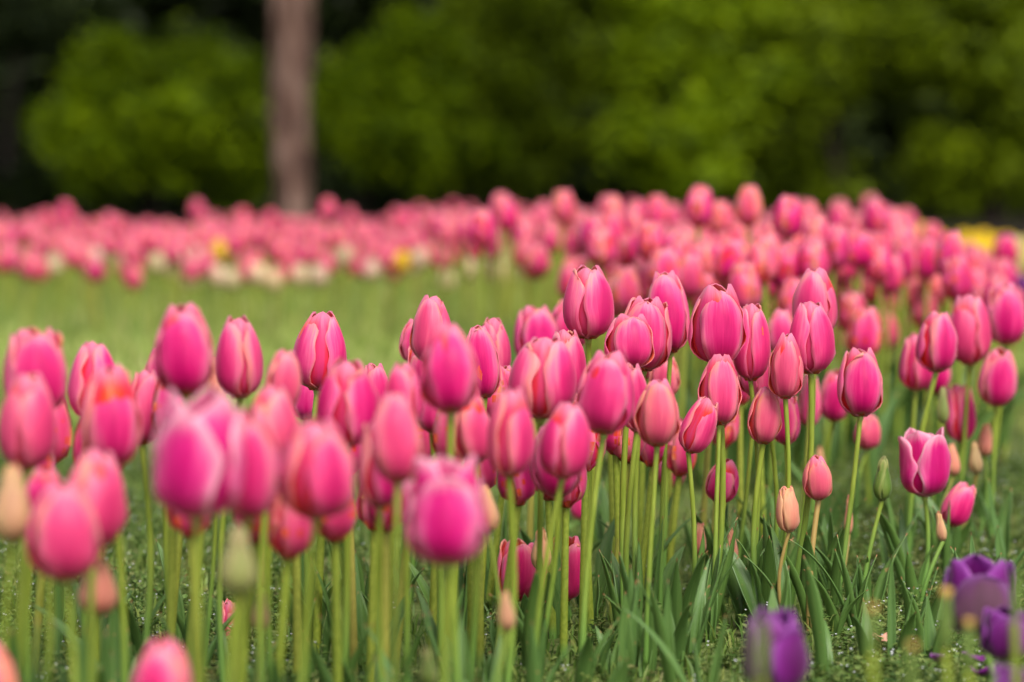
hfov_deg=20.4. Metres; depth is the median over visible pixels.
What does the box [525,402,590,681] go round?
pink tulip
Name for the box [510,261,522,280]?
cream tulip
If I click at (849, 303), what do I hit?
pink tulip
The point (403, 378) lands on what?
pink tulip
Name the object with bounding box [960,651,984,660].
fallen petal
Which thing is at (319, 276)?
cream tulip
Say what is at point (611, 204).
pink tulip
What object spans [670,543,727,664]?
tulip plant
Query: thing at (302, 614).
tulip plant
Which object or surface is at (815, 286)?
pink tulip
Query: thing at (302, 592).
tulip plant
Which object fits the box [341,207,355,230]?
pink tulip
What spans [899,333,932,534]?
pink tulip
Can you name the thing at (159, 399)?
pink tulip
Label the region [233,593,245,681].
pink tulip
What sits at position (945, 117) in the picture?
dark tree
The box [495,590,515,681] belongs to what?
tulip bud
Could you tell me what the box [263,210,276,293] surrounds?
pink tulip
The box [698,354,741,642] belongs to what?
pink tulip
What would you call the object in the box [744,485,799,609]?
tulip bud
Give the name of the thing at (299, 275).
cream tulip
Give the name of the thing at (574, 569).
pink tulip
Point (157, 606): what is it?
tulip plant
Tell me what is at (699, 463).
pink tulip
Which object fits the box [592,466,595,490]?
pink tulip
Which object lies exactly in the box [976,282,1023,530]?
pink tulip
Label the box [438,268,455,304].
cream tulip
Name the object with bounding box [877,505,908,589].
tulip plant
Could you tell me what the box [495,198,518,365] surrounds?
pink tulip
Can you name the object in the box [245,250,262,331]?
pink tulip
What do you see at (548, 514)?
pink tulip
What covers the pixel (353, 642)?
pink tulip
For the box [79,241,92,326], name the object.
pink tulip
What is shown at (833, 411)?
pink tulip
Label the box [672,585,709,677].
tulip plant
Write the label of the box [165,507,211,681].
pink tulip
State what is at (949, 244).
pink tulip
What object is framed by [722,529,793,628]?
tulip plant
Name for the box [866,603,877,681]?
seed stalk
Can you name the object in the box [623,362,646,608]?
pink tulip
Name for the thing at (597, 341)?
pink tulip
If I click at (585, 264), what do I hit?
pink tulip
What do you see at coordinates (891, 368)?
pink tulip
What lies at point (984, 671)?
fallen petal
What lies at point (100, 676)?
tulip plant
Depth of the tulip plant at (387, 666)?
2.10 m
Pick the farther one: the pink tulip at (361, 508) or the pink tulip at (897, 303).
the pink tulip at (897, 303)
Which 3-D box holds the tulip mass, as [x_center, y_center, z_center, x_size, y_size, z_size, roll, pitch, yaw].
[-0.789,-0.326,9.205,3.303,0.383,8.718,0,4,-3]
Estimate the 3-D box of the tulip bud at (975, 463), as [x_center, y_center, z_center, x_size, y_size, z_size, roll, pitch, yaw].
[0.493,0.177,3.111,0.047,0.138,0.021,2,4,27]
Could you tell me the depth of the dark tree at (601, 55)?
33.10 m
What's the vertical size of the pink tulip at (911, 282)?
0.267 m
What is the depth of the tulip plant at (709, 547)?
2.79 m
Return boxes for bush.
[13,147,143,216]
[93,166,246,218]
[217,148,355,214]
[311,158,470,216]
[447,154,577,213]
[541,149,664,214]
[695,146,774,214]
[772,143,932,216]
[882,131,1022,214]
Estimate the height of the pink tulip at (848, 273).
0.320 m
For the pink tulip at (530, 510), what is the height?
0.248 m
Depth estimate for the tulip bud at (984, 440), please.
3.24 m
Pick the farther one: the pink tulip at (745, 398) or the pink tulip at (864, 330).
the pink tulip at (864, 330)
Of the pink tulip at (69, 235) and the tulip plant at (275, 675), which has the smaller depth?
the tulip plant at (275, 675)
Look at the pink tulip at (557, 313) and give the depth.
3.18 m
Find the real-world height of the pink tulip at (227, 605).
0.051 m
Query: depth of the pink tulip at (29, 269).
6.80 m
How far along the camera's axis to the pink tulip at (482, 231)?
4.63 m
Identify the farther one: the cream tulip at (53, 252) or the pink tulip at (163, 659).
the cream tulip at (53, 252)
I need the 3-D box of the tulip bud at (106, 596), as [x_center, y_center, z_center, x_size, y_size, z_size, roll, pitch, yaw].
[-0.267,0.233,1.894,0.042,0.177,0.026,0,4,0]
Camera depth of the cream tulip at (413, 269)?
7.42 m
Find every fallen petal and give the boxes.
[877,632,886,641]
[930,653,941,661]
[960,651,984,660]
[971,666,989,675]
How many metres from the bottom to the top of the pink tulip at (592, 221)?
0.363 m
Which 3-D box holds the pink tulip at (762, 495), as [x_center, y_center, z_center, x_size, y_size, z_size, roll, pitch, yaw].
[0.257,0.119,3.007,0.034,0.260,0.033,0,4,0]
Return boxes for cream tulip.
[4,247,20,327]
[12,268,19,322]
[47,255,62,326]
[49,247,63,321]
[90,245,103,308]
[111,252,121,318]
[148,252,165,335]
[163,254,170,308]
[174,246,186,306]
[182,276,199,289]
[193,246,200,306]
[200,273,209,302]
[209,264,224,338]
[218,261,226,316]
[223,267,240,319]
[224,244,237,314]
[249,262,266,332]
[264,269,281,341]
[291,263,307,337]
[310,264,327,313]
[334,252,347,320]
[337,244,353,321]
[362,258,379,339]
[402,264,416,277]
[411,247,427,306]
[413,273,414,319]
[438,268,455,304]
[467,258,474,332]
[484,257,486,275]
[498,262,510,324]
[503,249,505,262]
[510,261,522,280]
[529,279,530,305]
[1014,236,1023,255]
[1016,255,1023,348]
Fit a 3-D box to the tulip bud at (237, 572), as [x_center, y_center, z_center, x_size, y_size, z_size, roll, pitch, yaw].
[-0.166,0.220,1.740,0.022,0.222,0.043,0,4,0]
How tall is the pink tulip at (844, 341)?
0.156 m
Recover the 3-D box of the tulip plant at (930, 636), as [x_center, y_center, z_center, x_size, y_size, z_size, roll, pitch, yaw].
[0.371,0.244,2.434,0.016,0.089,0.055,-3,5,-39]
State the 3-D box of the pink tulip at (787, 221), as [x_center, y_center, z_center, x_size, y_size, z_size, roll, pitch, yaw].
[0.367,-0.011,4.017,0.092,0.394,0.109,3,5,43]
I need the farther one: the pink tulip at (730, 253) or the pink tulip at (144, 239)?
the pink tulip at (144, 239)
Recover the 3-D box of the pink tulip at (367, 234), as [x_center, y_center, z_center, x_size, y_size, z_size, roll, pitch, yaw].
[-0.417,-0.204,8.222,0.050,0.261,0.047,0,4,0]
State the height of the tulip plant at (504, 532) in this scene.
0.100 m
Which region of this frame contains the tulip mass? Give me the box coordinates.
[0,192,1019,404]
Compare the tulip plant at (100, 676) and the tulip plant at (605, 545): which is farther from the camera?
the tulip plant at (605, 545)
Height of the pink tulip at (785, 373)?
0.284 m
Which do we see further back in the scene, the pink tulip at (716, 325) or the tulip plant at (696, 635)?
the pink tulip at (716, 325)
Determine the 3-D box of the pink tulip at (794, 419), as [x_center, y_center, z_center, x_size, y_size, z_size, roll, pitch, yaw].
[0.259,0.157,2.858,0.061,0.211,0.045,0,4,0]
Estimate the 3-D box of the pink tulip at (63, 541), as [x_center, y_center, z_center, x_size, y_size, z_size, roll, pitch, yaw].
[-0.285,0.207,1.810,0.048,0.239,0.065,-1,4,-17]
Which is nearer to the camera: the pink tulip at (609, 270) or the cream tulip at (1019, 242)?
the pink tulip at (609, 270)
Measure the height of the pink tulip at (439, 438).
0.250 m
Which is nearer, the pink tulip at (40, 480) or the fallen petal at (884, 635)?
the pink tulip at (40, 480)
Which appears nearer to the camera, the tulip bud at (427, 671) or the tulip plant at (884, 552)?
the tulip bud at (427, 671)
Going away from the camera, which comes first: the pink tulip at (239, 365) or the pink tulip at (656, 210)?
the pink tulip at (239, 365)
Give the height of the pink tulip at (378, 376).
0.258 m
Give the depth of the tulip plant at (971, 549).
2.67 m
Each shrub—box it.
[0,0,100,221]
[15,8,273,226]
[308,0,522,220]
[367,0,639,211]
[556,0,827,220]
[682,0,974,215]
[867,0,1023,223]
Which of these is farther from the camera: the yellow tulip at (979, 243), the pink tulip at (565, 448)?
the yellow tulip at (979, 243)
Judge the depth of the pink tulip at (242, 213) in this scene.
9.12 m
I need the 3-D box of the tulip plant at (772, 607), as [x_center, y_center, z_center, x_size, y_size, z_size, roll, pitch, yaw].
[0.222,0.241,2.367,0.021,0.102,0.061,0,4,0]
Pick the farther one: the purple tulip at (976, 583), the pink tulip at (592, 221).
the pink tulip at (592, 221)
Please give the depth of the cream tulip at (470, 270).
6.99 m
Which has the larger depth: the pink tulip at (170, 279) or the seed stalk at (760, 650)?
the pink tulip at (170, 279)
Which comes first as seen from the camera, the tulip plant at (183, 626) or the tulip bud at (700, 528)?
the tulip plant at (183, 626)
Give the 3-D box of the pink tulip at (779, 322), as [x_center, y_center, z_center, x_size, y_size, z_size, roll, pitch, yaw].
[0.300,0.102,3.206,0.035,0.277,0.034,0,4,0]
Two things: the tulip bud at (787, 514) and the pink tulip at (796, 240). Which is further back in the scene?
the pink tulip at (796, 240)
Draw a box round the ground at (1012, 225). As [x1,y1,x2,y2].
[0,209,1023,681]
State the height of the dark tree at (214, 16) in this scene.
10.066 m
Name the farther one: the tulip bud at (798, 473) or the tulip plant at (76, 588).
the tulip bud at (798, 473)
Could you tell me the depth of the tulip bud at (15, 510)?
1.80 m
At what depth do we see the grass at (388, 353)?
7.25 m
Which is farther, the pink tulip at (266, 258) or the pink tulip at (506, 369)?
the pink tulip at (266, 258)
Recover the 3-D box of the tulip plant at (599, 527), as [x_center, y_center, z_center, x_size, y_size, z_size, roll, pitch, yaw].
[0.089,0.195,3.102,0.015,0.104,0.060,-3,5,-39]
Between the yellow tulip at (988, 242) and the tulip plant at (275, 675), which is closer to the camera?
the tulip plant at (275, 675)
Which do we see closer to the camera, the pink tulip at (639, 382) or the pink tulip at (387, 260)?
the pink tulip at (639, 382)
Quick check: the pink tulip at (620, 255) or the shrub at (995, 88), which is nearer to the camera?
the pink tulip at (620, 255)
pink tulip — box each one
[0,225,4,242]
[0,372,57,681]
[0,645,16,681]
[3,327,66,681]
[10,225,24,284]
[12,249,21,321]
[12,452,54,677]
[19,252,32,326]
[20,255,39,328]
[25,467,61,681]
[26,480,101,681]
[30,231,48,321]
[31,398,71,669]
[40,209,54,300]
[52,448,127,681]
[58,201,72,230]
[62,232,75,322]
[68,341,114,637]
[72,418,99,661]
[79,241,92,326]
[79,364,141,681]
[80,232,92,307]
[81,445,123,638]
[85,258,105,338]
[88,218,101,234]
[110,216,123,288]
[118,259,135,331]
[120,220,126,295]
[123,234,138,247]
[131,370,156,664]
[131,636,191,681]
[135,260,140,269]
[138,229,153,326]
[144,348,176,642]
[151,379,191,642]
[152,386,244,681]
[154,302,214,681]
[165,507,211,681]
[167,239,171,301]
[176,530,182,619]
[185,531,204,664]
[189,199,204,230]
[191,231,208,299]
[209,408,280,681]
[212,315,262,681]
[223,598,231,635]
[226,233,244,318]
[233,513,261,681]
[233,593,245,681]
[236,208,250,224]
[237,249,245,302]
[238,259,253,315]
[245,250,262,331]
[247,349,300,681]
[251,385,299,681]
[258,255,269,304]
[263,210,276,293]
[267,492,312,680]
[275,262,291,323]
[279,416,353,681]
[290,384,313,588]
[293,311,346,618]
[293,554,300,681]
[308,357,378,681]
[312,534,324,654]
[317,236,331,297]
[319,499,355,681]
[320,198,336,310]
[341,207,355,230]
[349,444,360,675]
[356,490,375,681]
[357,422,401,681]
[359,225,375,306]
[365,363,387,610]
[366,479,409,681]
[368,241,385,324]
[370,392,422,681]
[381,248,395,336]
[385,362,431,681]
[389,530,392,622]
[397,210,412,283]
[398,426,430,664]
[399,319,413,599]
[400,295,450,604]
[404,455,486,681]
[407,346,420,605]
[414,402,463,681]
[419,322,478,681]
[428,456,437,663]
[432,411,461,681]
[433,239,451,255]
[448,396,488,681]
[450,387,534,681]
[456,390,480,594]
[457,325,500,633]
[459,253,468,284]
[464,458,496,667]
[467,558,472,644]
[470,207,495,325]
[482,317,510,604]
[483,365,507,586]
[486,492,503,612]
[489,337,575,677]
[494,465,535,649]
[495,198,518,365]
[497,538,535,602]
[501,365,534,542]
[511,243,550,361]
[514,305,557,536]
[523,423,581,676]
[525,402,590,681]
[527,417,535,539]
[536,487,556,638]
[544,329,585,637]
[550,189,574,305]
[551,468,586,657]
[552,298,584,511]
[553,265,614,612]
[553,536,580,623]
[558,264,576,297]
[559,257,577,276]
[569,500,580,528]
[572,248,580,259]
[572,393,593,631]
[575,350,633,681]
[576,256,584,352]
[577,213,603,357]
[579,430,605,633]
[583,253,595,357]
[586,227,617,465]
[590,213,600,349]
[592,258,617,349]
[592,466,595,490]
[599,313,654,637]
[600,194,624,332]
[600,211,624,246]
[604,274,620,469]
[606,430,622,543]
[607,451,614,565]
[608,429,645,621]
[610,264,641,472]
[617,235,632,267]
[623,229,676,362]
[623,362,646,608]
[624,296,671,616]
[625,199,645,220]
[634,254,691,369]
[634,261,648,487]
[634,378,680,677]
[635,220,664,490]
[638,371,648,548]
[639,443,667,588]
[644,194,668,226]
[644,461,685,554]
[647,245,681,495]
[648,270,689,611]
[649,357,680,569]
[663,228,683,246]
[666,418,696,564]
[667,469,674,553]
[670,239,696,477]
[674,253,704,490]
[677,226,695,347]
[677,229,694,354]
[678,396,717,607]
[684,184,713,396]
[684,235,707,405]
[684,282,719,417]
[685,274,716,488]
[686,305,691,370]
[688,283,746,625]
[691,239,703,467]
[692,242,715,378]
[697,442,711,558]
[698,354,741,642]
[700,234,711,243]
[705,458,738,599]
[707,200,732,235]
[710,238,746,469]
[711,241,722,283]
[711,423,728,530]
[712,231,732,243]
[712,411,739,507]
[717,250,747,287]
[723,386,781,617]
[724,353,771,603]
[727,261,797,497]
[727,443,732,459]
[730,223,745,239]
[732,360,749,519]
[733,303,771,626]
[734,185,761,245]
[736,239,749,255]
[738,395,799,577]
[747,237,778,491]
[749,281,777,405]
[751,267,837,581]
[752,233,780,480]
[753,365,778,556]
[759,444,765,534]
[760,289,779,319]
[761,219,783,352]
[761,333,803,609]
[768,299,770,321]
[768,309,791,512]
[770,301,835,608]
[771,241,799,470]
[772,194,803,243]
[777,277,801,484]
[780,455,831,630]
[788,233,839,389]
[791,234,822,482]
[793,212,830,454]
[797,240,829,473]
[798,374,821,540]
[800,374,816,511]
[801,200,818,215]
[814,223,849,468]
[815,347,882,611]
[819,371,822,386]
[820,369,847,531]
[821,327,847,384]
[822,231,892,372]
[826,202,851,355]
[826,268,841,466]
[831,290,866,470]
[832,264,856,370]
[832,280,850,367]
[832,414,880,549]
[842,300,894,399]
[843,292,898,362]
[844,230,855,455]
[845,231,875,461]
[847,305,897,514]
[855,269,893,374]
[862,197,898,367]
[862,272,898,394]
[863,231,871,307]
[863,245,893,421]
[871,427,950,591]
[876,253,909,451]
[880,218,906,368]
[880,225,893,361]
[880,278,918,426]
[881,310,898,430]
[884,310,957,558]
[886,291,897,407]
[887,239,916,448]
[890,230,914,431]
[898,276,917,429]
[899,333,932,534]
[912,291,936,411]
[915,237,984,433]
[917,278,944,307]
[921,275,943,431]
[925,367,958,486]
[932,481,976,583]
[934,230,986,441]
[935,383,975,532]
[940,296,945,436]
[941,254,1023,483]
[943,293,991,546]
[945,299,966,386]
[945,310,955,374]
[951,283,984,409]
[952,243,985,381]
[953,269,988,412]
[964,346,1017,544]
[972,266,988,425]
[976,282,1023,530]
[981,273,1023,466]
[987,257,1023,387]
[992,233,1018,347]
[998,285,1023,464]
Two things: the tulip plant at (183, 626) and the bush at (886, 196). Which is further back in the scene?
the bush at (886, 196)
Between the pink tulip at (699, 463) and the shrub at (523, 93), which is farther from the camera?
the shrub at (523, 93)
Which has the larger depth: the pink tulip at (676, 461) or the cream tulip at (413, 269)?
the cream tulip at (413, 269)
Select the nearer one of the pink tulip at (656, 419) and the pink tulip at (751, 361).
the pink tulip at (656, 419)
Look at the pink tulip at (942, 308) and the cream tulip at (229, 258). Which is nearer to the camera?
the pink tulip at (942, 308)
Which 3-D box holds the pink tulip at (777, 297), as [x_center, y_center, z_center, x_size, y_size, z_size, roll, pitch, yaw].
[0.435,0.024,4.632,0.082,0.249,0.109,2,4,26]
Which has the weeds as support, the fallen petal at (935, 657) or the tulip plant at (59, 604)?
the fallen petal at (935, 657)
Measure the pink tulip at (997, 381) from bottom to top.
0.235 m
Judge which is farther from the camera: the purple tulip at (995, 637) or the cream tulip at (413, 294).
the cream tulip at (413, 294)
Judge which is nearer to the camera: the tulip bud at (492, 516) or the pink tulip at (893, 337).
the tulip bud at (492, 516)
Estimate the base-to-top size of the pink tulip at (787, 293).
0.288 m
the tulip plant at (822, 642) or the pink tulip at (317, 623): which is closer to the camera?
the tulip plant at (822, 642)
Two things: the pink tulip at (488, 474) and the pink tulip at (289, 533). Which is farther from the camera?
the pink tulip at (488, 474)
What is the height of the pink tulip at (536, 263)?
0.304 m
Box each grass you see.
[0,248,1023,438]
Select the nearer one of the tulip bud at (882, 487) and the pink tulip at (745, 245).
the tulip bud at (882, 487)
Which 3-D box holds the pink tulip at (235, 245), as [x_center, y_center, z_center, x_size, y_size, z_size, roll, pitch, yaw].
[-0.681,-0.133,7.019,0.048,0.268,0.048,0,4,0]
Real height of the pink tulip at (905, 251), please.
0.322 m
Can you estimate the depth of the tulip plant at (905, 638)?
2.45 m
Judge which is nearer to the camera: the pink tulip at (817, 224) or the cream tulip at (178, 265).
the pink tulip at (817, 224)
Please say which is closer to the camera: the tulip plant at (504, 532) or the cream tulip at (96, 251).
the tulip plant at (504, 532)
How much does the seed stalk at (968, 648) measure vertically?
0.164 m
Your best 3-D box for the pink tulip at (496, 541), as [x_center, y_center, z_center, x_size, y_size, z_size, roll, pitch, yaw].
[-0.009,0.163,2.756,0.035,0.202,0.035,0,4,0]
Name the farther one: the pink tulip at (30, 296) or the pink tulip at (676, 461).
the pink tulip at (30, 296)
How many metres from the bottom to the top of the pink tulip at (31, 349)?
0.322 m
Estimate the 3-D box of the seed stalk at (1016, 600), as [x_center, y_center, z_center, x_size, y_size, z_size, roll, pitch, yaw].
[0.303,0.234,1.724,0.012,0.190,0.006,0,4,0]
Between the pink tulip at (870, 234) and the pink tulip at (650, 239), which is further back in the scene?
the pink tulip at (870, 234)
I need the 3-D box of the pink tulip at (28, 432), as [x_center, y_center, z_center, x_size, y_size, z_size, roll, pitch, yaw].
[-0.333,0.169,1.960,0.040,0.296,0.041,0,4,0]
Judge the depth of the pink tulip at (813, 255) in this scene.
3.81 m
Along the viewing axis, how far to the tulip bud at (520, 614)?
2.51 m
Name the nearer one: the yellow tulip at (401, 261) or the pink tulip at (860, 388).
the pink tulip at (860, 388)
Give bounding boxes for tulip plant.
[30,602,130,681]
[54,577,81,653]
[63,631,115,681]
[72,580,133,663]
[97,666,117,681]
[100,572,117,639]
[104,567,118,629]
[116,596,142,661]
[118,574,187,641]
[127,628,141,681]
[154,589,189,651]
[155,538,184,648]
[158,586,206,667]
[270,654,281,681]
[288,591,315,680]
[290,570,321,642]
[291,565,326,627]
[315,566,342,665]
[319,614,376,681]
[328,540,364,600]
[340,541,343,602]
[355,549,367,670]
[361,568,423,603]
[363,557,411,664]
[364,623,390,681]
[374,629,391,681]
[423,613,451,674]
[427,561,430,579]
[474,651,493,681]
[483,633,507,681]
[487,540,499,564]
[490,613,507,652]
[502,500,526,540]
[519,527,531,544]
[520,593,545,624]
[592,575,606,621]
[594,476,608,547]
[594,519,631,606]
[595,509,704,590]
[595,625,618,673]
[602,555,615,593]
[603,552,642,665]
[608,657,627,681]
[616,603,725,681]
[618,565,637,680]
[636,578,676,681]
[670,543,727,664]
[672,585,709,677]
[682,550,738,634]
[689,555,710,676]
[696,514,712,567]
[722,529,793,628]
[731,493,773,567]
[736,490,769,556]
[766,485,791,555]
[767,566,788,612]
[789,534,876,637]
[803,555,832,680]
[810,498,866,555]
[813,560,867,640]
[821,508,841,601]
[852,600,867,669]
[866,533,907,615]
[874,498,922,567]
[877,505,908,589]
[887,555,915,665]
[901,567,937,656]
[923,593,940,662]
[928,497,971,559]
[931,586,942,627]
[950,533,975,559]
[988,478,1011,561]
[994,550,1023,570]
[995,525,1023,570]
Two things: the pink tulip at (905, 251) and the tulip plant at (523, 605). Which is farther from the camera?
the pink tulip at (905, 251)
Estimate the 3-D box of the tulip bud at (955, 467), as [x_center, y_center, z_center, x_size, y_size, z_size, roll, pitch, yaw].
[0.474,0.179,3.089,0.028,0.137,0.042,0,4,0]
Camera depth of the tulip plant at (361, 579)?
2.79 m
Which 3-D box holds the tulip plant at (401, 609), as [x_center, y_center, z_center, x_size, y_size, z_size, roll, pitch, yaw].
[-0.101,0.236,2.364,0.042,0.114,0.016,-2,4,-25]
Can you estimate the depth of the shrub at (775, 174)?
20.73 m
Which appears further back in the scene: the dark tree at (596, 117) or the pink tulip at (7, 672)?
the dark tree at (596, 117)
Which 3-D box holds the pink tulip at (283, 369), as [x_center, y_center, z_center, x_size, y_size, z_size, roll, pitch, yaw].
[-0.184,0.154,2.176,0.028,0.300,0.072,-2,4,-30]
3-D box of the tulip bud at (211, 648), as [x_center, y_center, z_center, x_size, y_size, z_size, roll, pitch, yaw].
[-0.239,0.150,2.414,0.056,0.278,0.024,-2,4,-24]
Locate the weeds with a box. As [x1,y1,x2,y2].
[0,443,1023,681]
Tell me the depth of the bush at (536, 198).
23.30 m
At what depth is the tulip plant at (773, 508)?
3.02 m
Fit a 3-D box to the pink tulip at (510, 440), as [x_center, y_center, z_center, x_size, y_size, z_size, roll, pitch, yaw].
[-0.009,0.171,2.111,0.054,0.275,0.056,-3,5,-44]
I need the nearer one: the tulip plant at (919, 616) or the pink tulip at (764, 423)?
the tulip plant at (919, 616)
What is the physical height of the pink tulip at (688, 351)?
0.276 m
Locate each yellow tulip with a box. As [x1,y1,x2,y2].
[211,240,227,330]
[221,260,233,314]
[393,250,410,332]
[960,231,970,242]
[970,232,978,241]
[973,238,985,248]
[978,230,989,237]
[982,236,990,242]
[985,238,994,252]
[988,242,993,253]
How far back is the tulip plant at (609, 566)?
2.65 m
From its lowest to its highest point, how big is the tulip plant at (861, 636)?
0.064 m
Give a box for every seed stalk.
[754,618,766,681]
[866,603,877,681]
[906,641,916,681]
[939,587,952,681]
[962,618,974,681]
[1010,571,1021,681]
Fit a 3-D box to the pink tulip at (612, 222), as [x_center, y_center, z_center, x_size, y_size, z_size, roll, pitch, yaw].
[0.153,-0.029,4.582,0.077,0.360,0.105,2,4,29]
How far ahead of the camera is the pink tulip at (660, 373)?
2.89 m
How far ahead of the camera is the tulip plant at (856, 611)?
2.59 m
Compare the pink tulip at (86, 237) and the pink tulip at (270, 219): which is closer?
the pink tulip at (86, 237)
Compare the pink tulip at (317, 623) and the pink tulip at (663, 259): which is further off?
the pink tulip at (663, 259)
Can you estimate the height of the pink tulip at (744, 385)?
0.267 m
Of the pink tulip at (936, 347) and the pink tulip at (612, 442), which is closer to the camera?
the pink tulip at (612, 442)
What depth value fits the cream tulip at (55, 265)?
7.38 m
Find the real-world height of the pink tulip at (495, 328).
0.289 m
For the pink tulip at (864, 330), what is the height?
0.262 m
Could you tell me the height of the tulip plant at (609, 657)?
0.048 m
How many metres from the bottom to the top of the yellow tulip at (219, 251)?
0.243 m
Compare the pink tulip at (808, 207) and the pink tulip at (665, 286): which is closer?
the pink tulip at (665, 286)
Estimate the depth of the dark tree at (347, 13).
25.37 m
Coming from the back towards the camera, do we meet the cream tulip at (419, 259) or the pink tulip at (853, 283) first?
the cream tulip at (419, 259)
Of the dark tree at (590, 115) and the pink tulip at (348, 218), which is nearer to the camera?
the pink tulip at (348, 218)
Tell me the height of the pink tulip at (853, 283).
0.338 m
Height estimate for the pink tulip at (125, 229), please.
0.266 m
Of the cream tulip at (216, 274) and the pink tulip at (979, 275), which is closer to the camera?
the pink tulip at (979, 275)
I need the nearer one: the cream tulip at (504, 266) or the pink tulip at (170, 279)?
the cream tulip at (504, 266)
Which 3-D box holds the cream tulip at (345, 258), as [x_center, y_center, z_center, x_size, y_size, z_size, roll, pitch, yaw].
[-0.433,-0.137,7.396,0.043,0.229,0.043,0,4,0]
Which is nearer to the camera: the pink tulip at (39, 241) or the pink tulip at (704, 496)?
the pink tulip at (704, 496)
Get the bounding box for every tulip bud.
[0,463,30,653]
[78,559,117,681]
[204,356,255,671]
[219,523,255,681]
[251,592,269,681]
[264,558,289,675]
[417,646,437,681]
[437,484,505,670]
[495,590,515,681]
[517,528,551,621]
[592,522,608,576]
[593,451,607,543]
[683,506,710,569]
[697,522,706,557]
[718,527,737,620]
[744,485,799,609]
[781,446,824,525]
[791,494,852,593]
[835,455,891,614]
[905,511,946,607]
[916,386,948,552]
[936,443,960,557]
[940,441,982,531]
[951,423,992,542]
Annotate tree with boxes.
[0,0,223,213]
[0,1,87,164]
[85,4,268,62]
[90,0,376,181]
[152,0,438,178]
[204,0,382,177]
[252,0,572,209]
[269,0,313,220]
[420,0,639,191]
[566,11,623,196]
[567,1,751,191]
[568,26,628,171]
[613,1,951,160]
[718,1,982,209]
[858,90,972,157]
[884,18,984,181]
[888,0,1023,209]
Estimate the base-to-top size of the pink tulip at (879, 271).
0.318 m
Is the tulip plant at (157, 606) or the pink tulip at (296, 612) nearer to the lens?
the pink tulip at (296, 612)
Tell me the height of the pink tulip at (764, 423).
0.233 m
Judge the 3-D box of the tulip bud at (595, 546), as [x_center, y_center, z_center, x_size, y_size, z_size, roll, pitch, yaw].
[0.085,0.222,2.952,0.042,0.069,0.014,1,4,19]
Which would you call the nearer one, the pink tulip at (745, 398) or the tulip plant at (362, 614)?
the tulip plant at (362, 614)
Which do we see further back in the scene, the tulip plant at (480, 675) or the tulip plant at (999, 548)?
the tulip plant at (999, 548)
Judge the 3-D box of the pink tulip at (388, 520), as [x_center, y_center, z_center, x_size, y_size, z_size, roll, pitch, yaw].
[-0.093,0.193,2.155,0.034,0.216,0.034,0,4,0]
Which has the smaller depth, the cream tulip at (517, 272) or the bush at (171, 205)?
the cream tulip at (517, 272)
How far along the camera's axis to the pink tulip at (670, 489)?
3.11 m
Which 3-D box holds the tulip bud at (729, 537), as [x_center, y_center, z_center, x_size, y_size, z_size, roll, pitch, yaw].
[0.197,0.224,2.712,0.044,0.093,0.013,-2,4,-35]
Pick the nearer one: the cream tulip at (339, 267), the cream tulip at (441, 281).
the cream tulip at (441, 281)
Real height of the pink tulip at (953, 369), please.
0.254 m
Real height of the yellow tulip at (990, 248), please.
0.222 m
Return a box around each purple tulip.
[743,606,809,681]
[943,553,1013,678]
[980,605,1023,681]
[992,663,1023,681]
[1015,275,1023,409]

